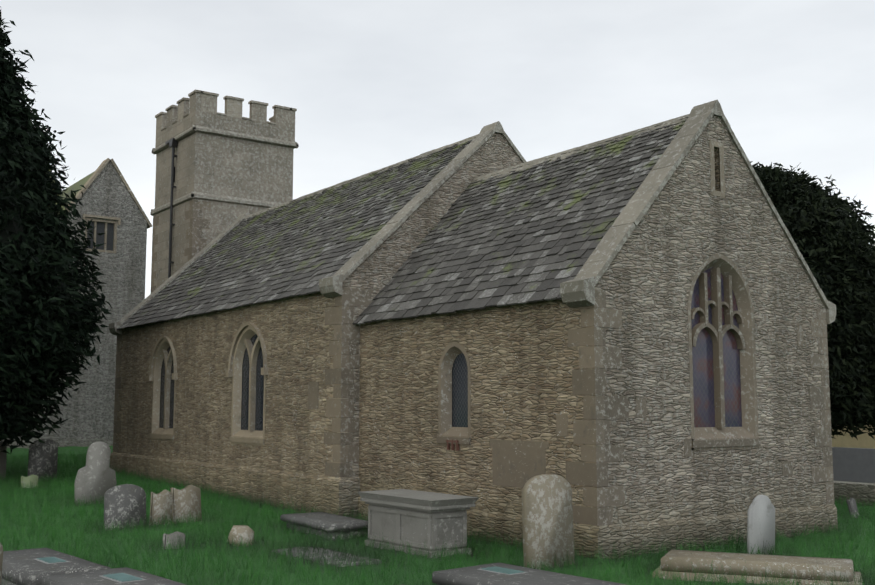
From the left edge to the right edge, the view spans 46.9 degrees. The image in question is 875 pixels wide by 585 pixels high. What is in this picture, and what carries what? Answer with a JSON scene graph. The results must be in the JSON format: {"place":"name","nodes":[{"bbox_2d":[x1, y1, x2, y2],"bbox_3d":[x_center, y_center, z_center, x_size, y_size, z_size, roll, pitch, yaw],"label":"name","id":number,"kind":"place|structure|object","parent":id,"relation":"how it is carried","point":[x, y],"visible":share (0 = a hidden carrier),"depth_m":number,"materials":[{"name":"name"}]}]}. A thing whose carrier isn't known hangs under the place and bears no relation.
{"place":"outdoors","nodes":[
{"label":"outdoors","id":0,"kind":"place"},
{"bbox_2d":[329,133,521,477],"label":"wall","id":1,"kind":"structure","parent":0,"point":[376,270],"depth_m":18.89,"materials":[{"name":"grey stone"}]},
{"bbox_2d":[0,446,874,584],"bbox_3d":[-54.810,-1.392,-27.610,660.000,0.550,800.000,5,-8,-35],"label":"ground","id":2,"kind":"structure","parent":0,"point":[75,449],"depth_m":13.64,"materials":[{"name":"green plant"}]},
{"bbox_2d":[0,543,2,584],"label":"headstone","id":3,"kind":"object","parent":2,"relation":"on","point":[1,554],"visible":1,"depth_m":9.45,"materials":[{"name":"grey stone"}]},
{"bbox_2d":[0,442,6,480],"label":"headstone","id":4,"kind":"object","parent":2,"relation":"on","point":[3,457],"visible":0.67,"depth_m":24.34,"materials":[{"name":"grey stone"}]},
{"bbox_2d":[21,475,37,487],"bbox_3d":[-9.089,4.334,22.491,0.362,0.547,0.085,5,-12,-35],"label":"footstone","id":5,"kind":"object","parent":2,"relation":"on","point":[31,478],"visible":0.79,"depth_m":22.48,"materials":[{"name":"stone"}]},
{"bbox_2d":[28,439,57,481],"bbox_3d":[-9.500,4.157,24.297,0.672,1.249,0.098,5,-6,-35],"label":"headstone","id":6,"kind":"object","parent":2,"relation":"on","point":[42,459],"visible":0.77,"depth_m":24.27,"materials":[{"name":"stone"}]},
{"bbox_2d":[0,10,111,453],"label":"yew tree","id":7,"kind":"object","parent":2,"relation":"on","point":[47,320],"visible":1,"depth_m":23.05,"materials":[{"name":"green plant"}]},
{"bbox_2d":[1,548,110,584],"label":"ledger","id":8,"kind":"object","parent":2,"relation":"on","point":[23,565],"visible":0.54,"depth_m":10.74,"materials":[{"name":"stone"}]},
{"bbox_2d":[35,557,69,563],"bbox_3d":[-4.263,2.955,11.148,0.240,0.016,0.460,5,-8,-39],"label":"plaque","id":9,"kind":"object","parent":8,"relation":"attached to","point":[48,560],"visible":0.86,"depth_m":11.07,"materials":[{"name":"teal metal"}]},
{"bbox_2d":[0,161,146,447],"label":"manor walls","id":10,"kind":"structure","parent":2,"relation":"on","point":[88,410],"depth_m":37.54,"materials":[{"name":"grey stone"}]},
{"bbox_2d":[47,170,94,213],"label":"roof","id":11,"kind":"structure","parent":10,"relation":"on","point":[76,185],"depth_m":40.20,"materials":[{"name":"stone"}]},
{"bbox_2d":[83,214,120,252],"bbox_3d":[-12.597,-2.175,37.730,1.390,1.350,0.280,5,-8,-35],"label":"window frame","id":12,"kind":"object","parent":10,"relation":"in","point":[105,234],"depth_m":37.79,"materials":[{"name":"beige stone"}]},
{"bbox_2d":[66,158,151,228],"bbox_3d":[-12.515,-3.810,38.204,3.419,2.480,0.605,5,-8,-35],"label":"gable coping","id":13,"kind":"object","parent":10,"relation":"on","point":[91,179],"visible":0.5,"depth_m":38.16,"materials":[{"name":"grey stone"}]},
{"bbox_2d":[74,441,116,505],"bbox_3d":[-6.623,3.623,19.598,0.794,1.447,0.129,8,-6,-35],"label":"gravestone","id":14,"kind":"object","parent":2,"relation":"on","point":[96,476],"visible":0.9,"depth_m":19.54,"materials":[{"name":"grey stone"}]},
{"bbox_2d":[41,567,185,584],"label":"ledger","id":15,"kind":"object","parent":2,"relation":"on","point":[88,578],"visible":0.79,"depth_m":9.75,"materials":[{"name":"stone"}]},
{"bbox_2d":[100,573,146,582],"bbox_3d":[-3.052,2.761,9.780,0.260,0.016,0.510,5,-8,-40],"label":"plaque","id":16,"kind":"object","parent":15,"relation":"attached to","point":[121,577],"visible":0.96,"depth_m":9.74,"materials":[{"name":"teal metal"}]},
{"bbox_2d":[104,484,145,530],"bbox_3d":[-4.998,3.548,16.150,0.670,0.953,0.097,5,-15,-35],"label":"headstone","id":17,"kind":"object","parent":2,"relation":"on","point":[123,503],"visible":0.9,"depth_m":16.14,"materials":[{"name":"stone"}]},
{"bbox_2d":[149,489,172,525],"bbox_3d":[-4.547,3.658,16.593,0.346,0.828,0.108,3,-1,-27],"label":"gravestone","id":18,"kind":"object","parent":2,"relation":"on","point":[161,502],"visible":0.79,"depth_m":16.55,"materials":[{"name":"grey stone"}]},
{"bbox_2d":[162,531,184,549],"bbox_3d":[-3.675,3.565,14.038,0.306,0.467,0.110,5,-5,-35],"label":"footstone","id":19,"kind":"object","parent":2,"relation":"on","point":[171,536],"visible":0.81,"depth_m":14.01,"materials":[{"name":"grey stone"}]},
{"bbox_2d":[170,485,201,522],"bbox_3d":[-4.225,3.683,17.000,0.521,0.866,0.106,6,-17,-41],"label":"gravestone","id":20,"kind":"object","parent":2,"relation":"on","point":[186,500],"visible":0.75,"depth_m":16.98,"materials":[{"name":"grey stone"}]},
{"bbox_2d":[151,199,266,288],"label":"tower wall","id":21,"kind":"structure","parent":2,"relation":"on","point":[221,216],"depth_m":31.34,"materials":[{"name":"grey stone"}]},
{"bbox_2d":[151,216,158,292],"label":"quoins","id":22,"kind":"object","parent":21,"relation":"attached to","point":[154,242],"depth_m":32.98,"materials":[{"name":"stone"}]},
{"bbox_2d":[184,200,210,260],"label":"quoins","id":23,"kind":"object","parent":21,"relation":"attached to","point":[196,241],"depth_m":30.58,"materials":[{"name":"stone"}]},
{"bbox_2d":[155,89,296,207],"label":"tower wall","id":24,"kind":"structure","parent":21,"relation":"on","point":[219,165],"depth_m":31.76,"materials":[{"name":"grey stone"}]},
{"bbox_2d":[165,138,177,277],"bbox_3d":[-8.467,-2.234,31.843,0.190,5.270,0.710,5,-8,-35],"label":"drainpipe","id":25,"kind":"object","parent":24,"relation":"attached to","point":[172,142],"visible":0.77,"depth_m":31.73,"materials":[{"name":"black metal"}]},
{"bbox_2d":[150,125,298,215],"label":"tower string courses","id":26,"kind":"object","parent":24,"relation":"attached to","point":[215,197],"visible":0.48,"depth_m":31.52,"materials":[{"name":"grey stone"}]},
{"bbox_2d":[118,292,330,475],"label":"wall","id":27,"kind":"structure","parent":2,"relation":"on","point":[295,331],"depth_m":21.57,"materials":[{"name":"beige stone"}]},
{"bbox_2d":[113,335,121,451],"bbox_3d":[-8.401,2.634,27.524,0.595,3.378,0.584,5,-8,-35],"label":"quoins","id":28,"kind":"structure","parent":27,"relation":"attached to","point":[117,427],"depth_m":27.41,"materials":[{"name":"stone"}]},
{"bbox_2d":[147,336,177,440],"bbox_3d":[-6.651,2.325,24.659,0.270,2.542,1.750,5,-8,-35],"label":"nave window","id":29,"kind":"structure","parent":27,"relation":"in","point":[163,344],"depth_m":24.90,"materials":[{"name":"beige stone"}]},
{"bbox_2d":[109,213,248,335],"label":"gable coping","id":30,"kind":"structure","parent":27,"relation":"on","point":[113,327],"depth_m":28.51,"materials":[{"name":"stone"}]},
{"bbox_2d":[110,452,359,518],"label":"wall plinth","id":31,"kind":"structure","parent":27,"relation":"attached to","point":[327,494],"depth_m":20.00,"materials":[{"name":"beige stone"}]},
{"bbox_2d":[226,322,267,445],"bbox_3d":[-3.863,1.866,20.803,0.270,2.513,1.790,5,-8,-35],"label":"nave window","id":32,"kind":"structure","parent":27,"relation":"in","point":[242,342],"depth_m":20.98,"materials":[{"name":"beige stone"}]},
{"bbox_2d":[117,137,475,329],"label":"nave roof slates","id":33,"kind":"structure","parent":27,"relation":"on","point":[298,247],"depth_m":22.83,"materials":[{"name":"stone"}]},
{"bbox_2d":[324,287,370,476],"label":"quoins","id":34,"kind":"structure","parent":27,"relation":"attached to","point":[345,449],"depth_m":17.86,"materials":[{"name":"stone"}]},
{"bbox_2d":[243,134,478,220],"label":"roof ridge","id":35,"kind":"structure","parent":27,"relation":"on","point":[422,155],"depth_m":24.38,"materials":[{"name":"stone"}]},
{"bbox_2d":[319,121,526,297],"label":"gable coping","id":36,"kind":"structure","parent":27,"relation":"on","point":[331,286],"depth_m":19.05,"materials":[{"name":"stone"}]},
{"bbox_2d":[227,525,253,546],"bbox_3d":[-2.797,3.462,14.368,0.422,0.281,0.322,-4,-8,34],"label":"stone","id":37,"kind":"object","parent":2,"relation":"on","point":[236,530],"visible":0.92,"depth_m":14.25,"materials":[{"name":"beige stone"}]},
{"bbox_2d":[280,512,367,539],"bbox_3d":[-1.746,3.726,15.720,0.760,0.425,1.760,4,-8,-32],"label":"ledger","id":38,"kind":"object","parent":2,"relation":"on","point":[345,523],"visible":0.62,"depth_m":15.28,"materials":[{"name":"stone"}]},
{"bbox_2d":[271,546,381,566],"bbox_3d":[-1.461,3.474,13.106,0.630,0.141,1.711,5,-8,-38],"label":"ledger","id":39,"kind":"object","parent":2,"relation":"on","point":[295,551],"visible":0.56,"depth_m":12.97,"materials":[{"name":"stone"}]},
{"bbox_2d":[358,489,478,557],"bbox_3d":[-0.295,3.260,13.909,0.800,0.940,1.750,5,-8,-37],"label":"chest tomb","id":40,"kind":"object","parent":2,"relation":"on","point":[412,517],"visible":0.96,"depth_m":13.48,"materials":[{"name":"grey stone"}]},
{"bbox_2d":[359,299,577,523],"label":"wall","id":41,"kind":"structure","parent":2,"relation":"on","point":[522,359],"depth_m":15.26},
{"bbox_2d":[446,439,459,450],"bbox_3d":[0.239,2.348,15.549,0.050,0.160,0.340,5,-8,-35],"label":"air vent","id":42,"kind":"object","parent":41,"relation":"attached to","point":[453,445],"visible":0.88,"depth_m":15.54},
{"bbox_2d":[437,342,470,446],"bbox_3d":[0.306,1.572,15.685,0.185,1.612,0.840,5,-8,-35],"label":"chancel window","id":43,"kind":"structure","parent":41,"relation":"in","point":[452,351],"depth_m":15.84,"materials":[{"name":"beige stone"}]},
{"bbox_2d":[352,117,687,324],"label":"chancel roof slates","id":44,"kind":"object","parent":41,"relation":"on","point":[537,232],"visible":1,"depth_m":16.26,"materials":[{"name":"stone"}]},
{"bbox_2d":[308,326,803,487],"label":"wall stones","id":45,"kind":"object","parent":41,"relation":"attached to","point":[518,463],"depth_m":14.32,"materials":[{"name":"stone"}]},
{"bbox_2d":[470,114,688,185],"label":"roof ridge","id":46,"kind":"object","parent":41,"relation":"on","point":[506,171],"visible":0.27,"depth_m":17.54,"materials":[{"name":"stone"}]},
{"bbox_2d":[566,289,628,525],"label":"quoins","id":47,"kind":"object","parent":41,"relation":"attached to","point":[590,382],"visible":0.77,"depth_m":13.27,"materials":[{"name":"stone"}]},
{"bbox_2d":[358,496,837,558],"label":"wall plinth","id":48,"kind":"structure","parent":41,"relation":"attached to","point":[620,536],"depth_m":14.15,"materials":[{"name":"beige stone"}]},
{"bbox_2d":[560,99,835,323],"bbox_3d":[4.063,-1.257,15.124,5.640,3.250,0.451,5,-8,-35],"label":"gable coping","id":49,"kind":"object","parent":41,"relation":"attached to","point":[578,290],"visible":0.6,"depth_m":14.38,"materials":[{"name":"stone"}]},
{"bbox_2d":[575,115,833,525],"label":"wall","id":50,"kind":"structure","parent":41,"relation":"attached to","point":[688,225],"depth_m":14.51,"materials":[{"name":"grey stone"}]},
{"bbox_2d":[688,253,760,450],"bbox_3d":[4.129,0.849,14.796,1.500,2.862,0.205,5,-8,-35],"label":"window","id":51,"kind":"structure","parent":50,"relation":"in","point":[719,436],"depth_m":14.86,"materials":[{"name":"beige stone"}]},
{"bbox_2d":[709,140,724,197],"bbox_3d":[4.163,-1.839,15.050,0.320,0.830,0.024,5,-8,-35],"label":"window frame","id":52,"kind":"object","parent":41,"relation":"attached to","point":[721,191],"visible":0.88,"depth_m":15.05,"materials":[{"name":"stone"}]},
{"bbox_2d":[809,309,833,503],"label":"quoins","id":53,"kind":"object","parent":41,"relation":"attached to","point":[819,397],"visible":0.52,"depth_m":16.03,"materials":[{"name":"stone"}]},
{"bbox_2d":[432,562,626,584],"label":"ledger","id":54,"kind":"object","parent":2,"relation":"on","point":[471,575],"visible":0.96,"depth_m":10.04,"materials":[{"name":"stone"}]},
{"bbox_2d":[477,566,527,574],"bbox_3d":[0.667,2.859,10.382,0.260,0.016,0.480,5,-8,-39],"label":"plaque","id":55,"kind":"object","parent":54,"relation":"attached to","point":[500,570],"visible":0.93,"depth_m":10.34,"materials":[{"name":"teal metal"}]},
{"bbox_2d":[521,474,574,569],"bbox_3d":[1.358,2.924,12.373,0.785,1.368,0.141,5,-10,-39],"label":"gravestone","id":56,"kind":"object","parent":2,"relation":"on","point":[547,517],"visible":0.96,"depth_m":12.30,"materials":[{"name":"grey stone"}]},
{"bbox_2d":[652,549,861,584],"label":"grave slab","id":57,"kind":"structure","parent":2,"relation":"on","point":[681,560],"depth_m":11.33,"materials":[{"name":"beige stone"}]},
{"bbox_2d":[747,495,774,554],"bbox_3d":[4.285,3.201,13.366,0.525,1.038,0.078,5,-5,-35],"label":"gravestone","id":58,"kind":"object","parent":2,"relation":"on","point":[761,521],"visible":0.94,"depth_m":13.32,"materials":[{"name":"grey stone"}]},
{"bbox_2d":[750,161,874,439],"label":"yew tree","id":59,"kind":"object","parent":2,"relation":"on","point":[831,237],"visible":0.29,"depth_m":26.94,"materials":[{"name":"green plant"}]},
{"bbox_2d":[846,498,858,517],"bbox_3d":[7.371,3.926,17.837,0.203,0.593,0.069,5,-23,-35],"label":"marker","id":60,"kind":"object","parent":2,"relation":"on","point":[851,503],"visible":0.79,"depth_m":17.85,"materials":[{"name":"stone"}]},
{"bbox_2d":[832,447,874,482],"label":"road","id":61,"kind":"structure","parent":2,"relation":"on","point":[853,464],"depth_m":24.18,"materials":[{"name":"grey asphalt"}]},
{"bbox_2d":[832,425,874,448],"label":"field","id":62,"kind":"structure","parent":2,"relation":"on","point":[864,440],"depth_m":33.94,"materials":[{"name":"beige plant"}]},
{"bbox_2d":[834,481,874,506],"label":"low stone wall","id":63,"kind":"structure","parent":2,"relation":"on","point":[862,492],"depth_m":20.04,"materials":[{"name":"grey stone"}]},
{"bbox_2d":[0,0,874,297],"label":"sky","id":64,"kind":"structure","parent":0,"point":[372,85],"materials":[{"name":"white"}]}
]}

